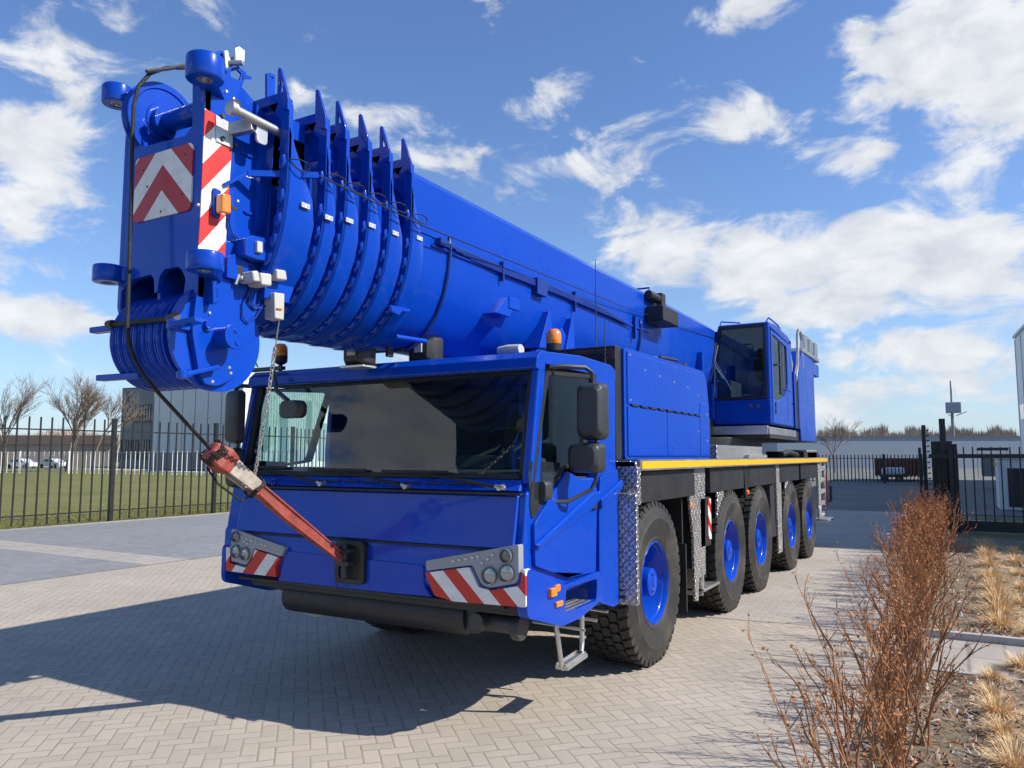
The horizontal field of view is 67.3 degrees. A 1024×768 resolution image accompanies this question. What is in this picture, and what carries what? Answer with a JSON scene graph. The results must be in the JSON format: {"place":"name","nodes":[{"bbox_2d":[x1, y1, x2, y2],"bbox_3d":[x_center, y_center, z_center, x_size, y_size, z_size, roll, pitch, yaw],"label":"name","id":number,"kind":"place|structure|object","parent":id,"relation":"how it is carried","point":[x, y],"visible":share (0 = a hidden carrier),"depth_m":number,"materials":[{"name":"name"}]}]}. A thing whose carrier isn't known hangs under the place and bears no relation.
{"place":"outdoors","nodes":[
{"label":"outdoors","id":0,"kind":"place"},
{"bbox_2d":[0,466,232,529],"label":"lawn","id":1,"kind":"structure","parent":0,"point":[6,502],"depth_m":39.06,"materials":[{"name":"green plant"}]},
{"bbox_2d":[7,459,37,468],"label":"parked car","id":2,"kind":"object","parent":1,"relation":"on","point":[10,464],"visible":0.66,"depth_m":113.61,"materials":[{"name":"white paint"}]},
{"bbox_2d":[0,372,50,471],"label":"bare tree","id":3,"kind":"object","parent":1,"relation":"on","point":[21,407],"visible":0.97,"depth_m":91.06,"materials":[{"name":"brown plant"}]},
{"bbox_2d":[40,459,65,467],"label":"parked car","id":4,"kind":"object","parent":1,"relation":"on","point":[46,463],"visible":0.6,"depth_m":117.04,"materials":[{"name":"grey paint"}]},
{"bbox_2d":[35,365,113,471],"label":"bare tree","id":5,"kind":"object","parent":1,"relation":"on","point":[87,395],"visible":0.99,"depth_m":90.92,"materials":[{"name":"brown plant"}]},
{"bbox_2d":[91,388,153,468],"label":"bare tree","id":6,"kind":"object","parent":1,"relation":"on","point":[121,408],"visible":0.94,"depth_m":102.76,"materials":[{"name":"brown plant"}]},
{"bbox_2d":[0,450,298,475],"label":"white fence","id":7,"kind":"object","parent":1,"relation":"on","point":[68,462],"visible":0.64,"depth_m":77.80,"materials":[{"name":"metal"}]},
{"bbox_2d":[0,415,325,526],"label":"metal fence","id":8,"kind":"object","parent":1,"relation":"on","point":[112,466],"visible":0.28,"depth_m":22.03,"materials":[{"name":"metal"}]},
{"bbox_2d":[152,383,242,468],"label":"panel warehouse","id":9,"kind":"structure","parent":1,"relation":"on","point":[198,407],"depth_m":112.84,"materials":[{"name":"grey"}]},
{"bbox_2d":[241,373,328,466],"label":"white warehouse","id":10,"kind":"structure","parent":1,"relation":"on","point":[313,401],"depth_m":102.46,"materials":[{"name":"teal"}]},
{"bbox_2d":[260,399,268,451],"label":"window","id":11,"kind":"structure","parent":10,"relation":"in","point":[265,443],"depth_m":96.41,"materials":[{"name":"teal"}]},
{"bbox_2d":[279,417,287,462],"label":"window","id":12,"kind":"structure","parent":10,"relation":"in","point":[283,421],"depth_m":100.81,"materials":[{"name":"teal"}]},
{"bbox_2d":[306,400,311,442],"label":"window","id":13,"kind":"structure","parent":10,"relation":"in","point":[309,403],"depth_m":107.98,"materials":[{"name":"teal"}]},
{"bbox_2d":[318,423,326,460],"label":"window","id":14,"kind":"structure","parent":10,"relation":"in","point":[324,427],"depth_m":111.86,"materials":[{"name":"teal"}]},
{"bbox_2d":[36,466,218,473],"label":"path","id":15,"kind":"structure","parent":0,"point":[133,469],"depth_m":105.56,"materials":[{"name":"concrete"}]},
{"bbox_2d":[119,387,154,467],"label":"office block","id":16,"kind":"structure","parent":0,"point":[148,397],"depth_m":122.40,"materials":[{"name":"grey"}]},
{"bbox_2d":[142,440,149,458],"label":"window","id":17,"kind":"structure","parent":16,"relation":"in","point":[146,443],"depth_m":121.16,"materials":[{"name":"grey"}]},
{"bbox_2d":[142,404,150,421],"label":"window","id":18,"kind":"structure","parent":16,"relation":"in","point":[148,408],"depth_m":121.75,"materials":[{"name":"grey"}]},
{"bbox_2d":[0,513,895,767],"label":"brick paving","id":19,"kind":"structure","parent":0,"point":[196,663],"depth_m":6.10,"materials":[{"name":"brick"}]},
{"bbox_2d":[0,548,145,584],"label":"parking bay","id":20,"kind":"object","parent":19,"relation":"on","point":[17,566],"visible":1,"depth_m":12.92,"materials":[{"name":"grey stone"}]},
{"bbox_2d":[0,540,189,564],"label":"parking divider","id":21,"kind":"object","parent":19,"relation":"on","point":[97,554],"visible":1,"depth_m":14.51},
{"bbox_2d":[0,514,228,558],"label":"parking bay","id":22,"kind":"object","parent":19,"relation":"on","point":[195,537],"visible":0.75,"depth_m":17.59,"materials":[{"name":"grey stone"}]},
{"bbox_2d":[0,512,229,530],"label":"parking edge","id":23,"kind":"object","parent":19,"relation":"on","point":[108,522],"visible":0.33,"depth_m":21.29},
{"bbox_2d":[89,47,833,670],"bbox_3d":[1.684,0.649,10.583,3.372,4.386,15.015,-3,-6,30],"label":"mobile crane","id":24,"kind":"object","parent":19,"relation":"on","point":[537,429],"visible":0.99,"depth_m":5.82,"materials":[{"name":"blue paint"}]},
{"bbox_2d":[125,66,211,450],"bbox_3d":[-1.976,-0.765,4.608,0.167,2.359,0.785,-2,-6,23],"label":"hoist rope","id":25,"kind":"object","parent":24,"relation":"hanging from","point":[145,78],"visible":0.91,"depth_m":4.31,"materials":[{"name":"metal"}]},
{"bbox_2d":[253,321,279,475],"bbox_3d":[-1.553,0.125,4.837,0.031,0.966,0.699,3,-6,-27],"label":"switch chain","id":26,"kind":"object","parent":24,"relation":"hanging from","point":[263,424],"visible":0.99,"depth_m":4.77,"materials":[{"name":"metal"}]},
{"bbox_2d":[200,439,343,561],"bbox_3d":[-1.586,0.824,5.234,0.177,0.875,1.114,-4,-7,38],"label":"hook block","id":27,"kind":"object","parent":24,"relation":"attached to","point":[220,457],"visible":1,"depth_m":5.06,"materials":[{"name":"red paint"}]},
{"bbox_2d":[256,388,331,468],"bbox_3d":[-2.082,0.777,7.023,0.085,1.532,1.124,-3,-6,30],"label":"door","id":28,"kind":"structure","parent":24,"relation":"in","point":[309,457],"depth_m":7.30,"materials":[{"name":"blue paint"}]},
{"bbox_2d":[528,371,600,577],"bbox_3d":[0.400,0.644,5.598,0.085,1.532,1.124,-3,-6,30],"label":"door","id":29,"kind":"structure","parent":24,"relation":"in","point":[563,536],"depth_m":5.47,"materials":[{"name":"blue paint"}]},
{"bbox_2d":[0,0,1023,435],"label":"sky","id":30,"kind":"structure","parent":0,"point":[848,175],"materials":[{"name":"blue"}]},
{"bbox_2d":[116,462,1023,540],"bbox_3d":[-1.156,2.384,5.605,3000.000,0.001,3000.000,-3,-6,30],"label":"ground","id":31,"kind":"structure","parent":0,"point":[995,535],"depth_m":18.48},
{"bbox_2d":[0,435,110,465],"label":"brown sheds","id":32,"kind":"object","parent":31,"relation":"on","point":[34,443],"visible":0.61,"depth_m":148.26,"materials":[{"name":"brown"}]},
{"bbox_2d":[0,422,1018,461],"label":"winter scrub","id":33,"kind":"object","parent":31,"relation":"on","point":[883,430],"visible":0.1,"depth_m":183.73,"materials":[{"name":"plant"}]},
{"bbox_2d":[762,436,1020,467],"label":"long hall","id":34,"kind":"structure","parent":31,"relation":"on","point":[896,446],"depth_m":117.94,"materials":[{"name":"metal"}]},
{"bbox_2d":[808,468,1022,515],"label":"service yard","id":35,"kind":"structure","parent":31,"relation":"on","point":[864,495],"depth_m":38.95,"materials":[{"name":"asphalt"}]},
{"bbox_2d":[816,415,866,472],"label":"bare tree","id":36,"kind":"object","parent":35,"relation":"on","point":[833,436],"visible":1,"depth_m":85.33,"materials":[{"name":"brown plant"}]},
{"bbox_2d":[809,454,923,483],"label":"fence","id":37,"kind":"object","parent":35,"relation":"on","point":[883,458],"visible":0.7,"depth_m":52.46,"materials":[{"name":"metal"}]},
{"bbox_2d":[881,467,907,480],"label":"white trailer","id":38,"kind":"object","parent":35,"relation":"on","point":[893,472],"visible":0.56,"depth_m":55.30,"materials":[{"name":"paint"}]},
{"bbox_2d":[874,458,923,476],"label":"rust container","id":39,"kind":"object","parent":35,"relation":"on","point":[900,465],"visible":0.35,"depth_m":57.27,"materials":[{"name":"metal"}]},
{"bbox_2d":[977,448,1007,477],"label":"loading frame","id":40,"kind":"object","parent":35,"relation":"on","point":[987,466],"visible":0.66,"depth_m":42.68,"materials":[{"name":"grey metal"}]},
{"bbox_2d":[992,458,1023,509],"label":"equipment cabinet","id":41,"kind":"object","parent":35,"relation":"on","point":[1015,464],"visible":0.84,"depth_m":26.28,"materials":[{"name":"white metal"}]},
{"bbox_2d":[1012,324,1023,453],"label":"side hall","id":42,"kind":"structure","parent":35,"relation":"on","point":[1018,336],"depth_m":57.71,"materials":[{"name":"grey"}]},
{"bbox_2d":[844,669,1023,767],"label":"planting bed","id":43,"kind":"object","parent":31,"relation":"on","point":[950,733],"visible":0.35,"depth_m":5.13,"materials":[{"name":"soil"}]},
{"bbox_2d":[741,613,920,767],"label":"hedge shrub","id":44,"kind":"object","parent":43,"relation":"on","point":[886,758],"visible":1,"depth_m":3.31,"materials":[{"name":"brown plant"}]},
{"bbox_2d":[761,574,927,767],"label":"hedge shrub","id":45,"kind":"object","parent":43,"relation":"on","point":[900,738],"visible":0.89,"depth_m":3.66,"materials":[{"name":"brown plant"}]},
{"bbox_2d":[792,557,911,767],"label":"hedge shrub","id":46,"kind":"object","parent":43,"relation":"on","point":[872,666],"visible":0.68,"depth_m":4.61,"materials":[{"name":"brown plant"}]},
{"bbox_2d":[823,666,916,767],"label":"hedge shrub","id":47,"kind":"object","parent":43,"relation":"on","point":[884,703],"visible":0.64,"depth_m":3.78,"materials":[{"name":"brown plant"}]},
{"bbox_2d":[835,541,922,690],"bbox_3d":[2.848,1.814,6.030,0.574,1.160,1.006,-4,-7,36],"label":"hedge shrub","id":48,"kind":"object","parent":43,"relation":"on","point":[855,624],"visible":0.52,"depth_m":6.09,"materials":[{"name":"brown plant"}]},
{"bbox_2d":[843,553,916,666],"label":"hedge shrub","id":49,"kind":"object","parent":43,"relation":"on","point":[868,560],"visible":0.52,"depth_m":6.79,"materials":[{"name":"brown plant"}]},
{"bbox_2d":[836,597,938,767],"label":"hedge shrub","id":50,"kind":"object","parent":43,"relation":"on","point":[897,668],"visible":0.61,"depth_m":4.18,"materials":[{"name":"brown plant"}]},
{"bbox_2d":[872,573,928,709],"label":"hedge shrub","id":51,"kind":"object","parent":43,"relation":"on","point":[900,616],"visible":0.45,"depth_m":5.52,"materials":[{"name":"brown plant"}]},
{"bbox_2d":[834,569,999,745],"bbox_3d":[2.532,1.724,4.874,0.888,1.124,0.538,-2,-6,19],"label":"hedge shrub","id":52,"kind":"object","parent":43,"relation":"on","point":[936,695],"visible":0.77,"depth_m":4.81,"materials":[{"name":"brown plant"}]},
{"bbox_2d":[877,544,959,686],"bbox_3d":[3.244,1.846,6.163,0.537,1.123,0.887,-2,-6,21],"label":"hedge shrub","id":53,"kind":"object","parent":43,"relation":"on","point":[920,624],"visible":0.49,"depth_m":6.11,"materials":[{"name":"brown plant"}]},
{"bbox_2d":[866,591,976,725],"bbox_3d":[2.765,1.863,5.245,0.706,0.916,0.367,-2,-6,17],"label":"hedge shrub","id":54,"kind":"object","parent":43,"relation":"on","point":[884,634],"visible":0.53,"depth_m":5.26,"materials":[{"name":"brown plant"}]},
{"bbox_2d":[965,676,1012,700],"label":"grass tuft","id":55,"kind":"object","parent":43,"relation":"on","point":[992,689],"visible":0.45,"depth_m":5.83,"materials":[{"name":"plant"}]},
{"bbox_2d":[960,685,1023,725],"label":"grass tuft","id":56,"kind":"object","parent":43,"relation":"on","point":[1001,709],"visible":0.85,"depth_m":5.37,"materials":[{"name":"plant"}]},
{"bbox_2d":[968,660,1020,683],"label":"grass tuft","id":57,"kind":"object","parent":43,"relation":"on","point":[993,673],"visible":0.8,"depth_m":6.22,"materials":[{"name":"plant"}]},
{"bbox_2d":[968,712,1023,740],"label":"grass tuft","id":58,"kind":"object","parent":43,"relation":"on","point":[1001,728],"visible":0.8,"depth_m":5.02,"materials":[{"name":"plant"}]},
{"bbox_2d":[971,729,1023,767],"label":"grass tuft","id":59,"kind":"object","parent":43,"relation":"on","point":[1013,760],"visible":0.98,"depth_m":4.47,"materials":[{"name":"plant"}]},
{"bbox_2d":[978,730,1023,757],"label":"grass tuft","id":60,"kind":"object","parent":43,"relation":"on","point":[1001,744],"visible":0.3,"depth_m":4.74,"materials":[{"name":"plant"}]},
{"bbox_2d":[995,648,1023,674],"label":"grass tuft","id":61,"kind":"object","parent":43,"relation":"on","point":[1017,663],"visible":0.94,"depth_m":6.60,"materials":[{"name":"plant"}]},
{"bbox_2d":[945,381,966,435],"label":"telecom mast","id":62,"kind":"object","parent":31,"relation":"on","point":[951,408],"visible":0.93,"depth_m":122.53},
{"bbox_2d":[890,635,1023,677],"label":"footpath","id":63,"kind":"structure","parent":31,"relation":"on","point":[985,656],"depth_m":7.08,"materials":[{"name":"concrete"}]},
{"bbox_2d":[860,529,944,653],"bbox_3d":[3.909,1.958,7.436,0.561,1.135,0.985,2,-6,-19],"label":"hedge shrub","id":64,"kind":"object","parent":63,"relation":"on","point":[938,584],"visible":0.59,"depth_m":7.38,"materials":[{"name":"brown plant"}]},
{"bbox_2d":[889,544,984,661],"bbox_3d":[3.732,1.947,6.871,0.448,1.053,0.807,2,-6,-22],"label":"hedge shrub","id":65,"kind":"object","parent":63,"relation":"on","point":[917,573],"visible":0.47,"depth_m":6.91,"materials":[{"name":"brown plant"}]},
{"bbox_2d":[894,537,1023,636],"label":"planting bed","id":66,"kind":"object","parent":31,"relation":"on","point":[1015,543],"visible":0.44,"depth_m":11.22,"materials":[{"name":"soil"}]},
{"bbox_2d":[858,522,944,640],"bbox_3d":[3.882,1.974,7.660,0.906,1.147,0.549,5,-7,-43],"label":"hedge shrub","id":67,"kind":"object","parent":66,"relation":"on","point":[894,565],"visible":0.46,"depth_m":7.62,"materials":[{"name":"brown plant"}]},
{"bbox_2d":[874,530,930,609],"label":"hedge shrub","id":68,"kind":"object","parent":66,"relation":"on","point":[896,551],"visible":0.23,"depth_m":9.27,"materials":[{"name":"brown plant"}]},
{"bbox_2d":[870,493,937,574],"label":"hedge shrub","id":69,"kind":"object","parent":66,"relation":"on","point":[913,521],"visible":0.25,"depth_m":11.65,"materials":[{"name":"brown plant"}]},
{"bbox_2d":[869,522,946,626],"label":"hedge shrub","id":70,"kind":"object","parent":66,"relation":"on","point":[934,589],"visible":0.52,"depth_m":8.15,"materials":[{"name":"brown plant"}]},
{"bbox_2d":[866,505,953,576],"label":"hedge shrub","id":71,"kind":"object","parent":66,"relation":"on","point":[914,538],"visible":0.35,"depth_m":10.10,"materials":[{"name":"brown plant"}]},
{"bbox_2d":[890,507,938,573],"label":"hedge shrub","id":72,"kind":"object","parent":66,"relation":"on","point":[929,535],"visible":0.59,"depth_m":9.86,"materials":[{"name":"brown plant"}]},
{"bbox_2d":[885,503,943,578],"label":"hedge shrub","id":73,"kind":"object","parent":66,"relation":"on","point":[919,524],"visible":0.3,"depth_m":10.72,"materials":[{"name":"brown plant"}]},
{"bbox_2d":[889,500,940,551],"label":"hedge shrub","id":74,"kind":"object","parent":66,"relation":"on","point":[927,515],"visible":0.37,"depth_m":11.28,"materials":[{"name":"brown plant"}]},
{"bbox_2d":[877,521,963,621],"bbox_3d":[4.424,2.052,8.337,0.828,1.115,0.493,-2,-6,22],"label":"hedge shrub","id":75,"kind":"object","parent":66,"relation":"on","point":[904,566],"visible":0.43,"depth_m":8.34,"materials":[{"name":"brown plant"}]},
{"bbox_2d":[900,515,946,604],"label":"hedge shrub","id":76,"kind":"object","parent":66,"relation":"on","point":[927,556],"visible":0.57,"depth_m":9.18,"materials":[{"name":"brown plant"}]},
{"bbox_2d":[889,505,958,579],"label":"hedge shrub","id":77,"kind":"object","parent":66,"relation":"on","point":[944,526],"visible":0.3,"depth_m":10.93,"materials":[{"name":"brown plant"}]},
{"bbox_2d":[903,485,947,559],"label":"hedge shrub","id":78,"kind":"object","parent":66,"relation":"on","point":[927,503],"visible":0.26,"depth_m":13.37,"materials":[{"name":"brown plant"}]},
{"bbox_2d":[891,515,962,598],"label":"hedge shrub","id":79,"kind":"object","parent":66,"relation":"on","point":[909,551],"visible":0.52,"depth_m":8.81,"materials":[{"name":"brown plant"}]},
{"bbox_2d":[891,503,964,583],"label":"hedge shrub","id":80,"kind":"object","parent":66,"relation":"on","point":[938,539],"visible":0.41,"depth_m":10.80,"materials":[{"name":"brown plant"}]},
{"bbox_2d":[888,489,969,575],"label":"hedge shrub","id":81,"kind":"object","parent":66,"relation":"on","point":[927,527],"visible":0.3,"depth_m":11.58,"materials":[{"name":"brown plant"}]},
{"bbox_2d":[901,502,961,593],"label":"hedge shrub","id":82,"kind":"object","parent":66,"relation":"on","point":[921,518],"visible":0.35,"depth_m":10.35,"materials":[{"name":"brown plant"}]},
{"bbox_2d":[896,531,969,619],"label":"hedge shrub","id":83,"kind":"object","parent":66,"relation":"on","point":[898,549],"visible":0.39,"depth_m":8.49,"materials":[{"name":"brown plant"}]},
{"bbox_2d":[918,496,951,549],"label":"hedge shrub","id":84,"kind":"object","parent":66,"relation":"on","point":[938,517],"visible":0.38,"depth_m":12.39,"materials":[{"name":"brown plant"}]},
{"bbox_2d":[908,497,963,566],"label":"hedge shrub","id":85,"kind":"object","parent":66,"relation":"on","point":[942,526],"visible":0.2,"depth_m":12.70,"materials":[{"name":"brown plant"}]},
{"bbox_2d":[913,481,959,547],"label":"hedge shrub","id":86,"kind":"object","parent":66,"relation":"on","point":[945,503],"visible":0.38,"depth_m":15.15,"materials":[{"name":"brown plant"}]},
{"bbox_2d":[898,496,976,571],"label":"hedge shrub","id":87,"kind":"object","parent":66,"relation":"on","point":[953,543],"visible":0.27,"depth_m":12.06,"materials":[{"name":"brown plant"}]},
{"bbox_2d":[853,545,1023,767],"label":"soil litter","id":88,"kind":"object","parent":66,"relation":"on","point":[938,750],"visible":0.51,"depth_m":5.54,"materials":[{"name":"brown"}]},
{"bbox_2d":[968,535,1001,549],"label":"grass tuft","id":89,"kind":"object","parent":66,"relation":"on","point":[983,543],"visible":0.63,"depth_m":15.07,"materials":[{"name":"plant"}]},
{"bbox_2d":[972,543,1005,558],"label":"grass tuft","id":90,"kind":"object","parent":66,"relation":"on","point":[986,553],"visible":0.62,"depth_m":13.78,"materials":[{"name":"plant"}]},
{"bbox_2d":[967,550,1011,568],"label":"grass tuft","id":91,"kind":"object","parent":66,"relation":"on","point":[989,563],"visible":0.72,"depth_m":12.47,"materials":[{"name":"plant"}]},
{"bbox_2d":[971,565,1012,580],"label":"grass tuft","id":92,"kind":"object","parent":66,"relation":"on","point":[993,574],"visible":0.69,"depth_m":11.33,"materials":[{"name":"plant"}]},
{"bbox_2d":[966,602,1023,631],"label":"grass tuft","id":93,"kind":"object","parent":66,"relation":"on","point":[996,623],"visible":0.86,"depth_m":8.10,"materials":[{"name":"plant"}]},
{"bbox_2d":[971,583,1018,605],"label":"grass tuft","id":94,"kind":"object","parent":66,"relation":"on","point":[987,596],"visible":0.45,"depth_m":9.59,"materials":[{"name":"plant"}]},
{"bbox_2d":[967,587,1023,617],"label":"grass tuft","id":95,"kind":"object","parent":66,"relation":"on","point":[1001,604],"visible":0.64,"depth_m":8.84,"materials":[{"name":"plant"}]},
{"bbox_2d":[975,572,1021,593],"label":"grass tuft","id":96,"kind":"object","parent":66,"relation":"on","point":[995,585],"visible":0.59,"depth_m":10.34,"materials":[{"name":"plant"}]},
{"bbox_2d":[1000,615,1023,637],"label":"grass tuft","id":97,"kind":"object","parent":66,"relation":"on","point":[1021,632],"visible":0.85,"depth_m":7.82,"materials":[{"name":"plant"}]},
{"bbox_2d":[1000,551,1023,565],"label":"grass tuft","id":98,"kind":"object","parent":66,"relation":"on","point":[1016,560],"visible":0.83,"depth_m":12.89,"materials":[{"name":"plant"}]},
{"bbox_2d":[1002,588,1023,606],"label":"grass tuft","id":99,"kind":"object","parent":66,"relation":"on","point":[1021,602],"visible":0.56,"depth_m":9.27,"materials":[{"name":"plant"}]},
{"bbox_2d":[1003,576,1023,590],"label":"grass tuft","id":100,"kind":"object","parent":66,"relation":"on","point":[1018,586],"visible":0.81,"depth_m":10.46,"materials":[{"name":"plant"}]},
{"bbox_2d":[905,664,1023,680],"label":"kerb","id":101,"kind":"structure","parent":31,"relation":"on","point":[971,673],"depth_m":6.41,"materials":[{"name":"concrete"}]},
{"bbox_2d":[911,628,1023,646],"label":"kerb","id":102,"kind":"structure","parent":31,"relation":"on","point":[1002,640],"depth_m":7.58,"materials":[{"name":"concrete"}]},
{"bbox_2d":[678,509,945,629],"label":"light paving","id":103,"kind":"structure","parent":0,"point":[779,598],"depth_m":11.19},
{"bbox_2d":[918,425,931,504],"bbox_3d":[11.507,2.507,21.490,0.328,2.719,0.185,0,-5,-1],"label":"receiving post","id":104,"kind":"object","parent":103,"relation":"on","point":[925,457],"visible":0.62,"depth_m":21.45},
{"bbox_2d":[931,419,961,531],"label":"gate pillar","id":105,"kind":"structure","parent":103,"relation":"on","point":[940,472],"depth_m":19.28,"materials":[{"name":"metal"}]},
{"bbox_2d":[929,447,1023,532],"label":"sliding gate","id":106,"kind":"structure","parent":105,"relation":"attached to","point":[1000,526],"depth_m":18.39,"materials":[{"name":"metal"}]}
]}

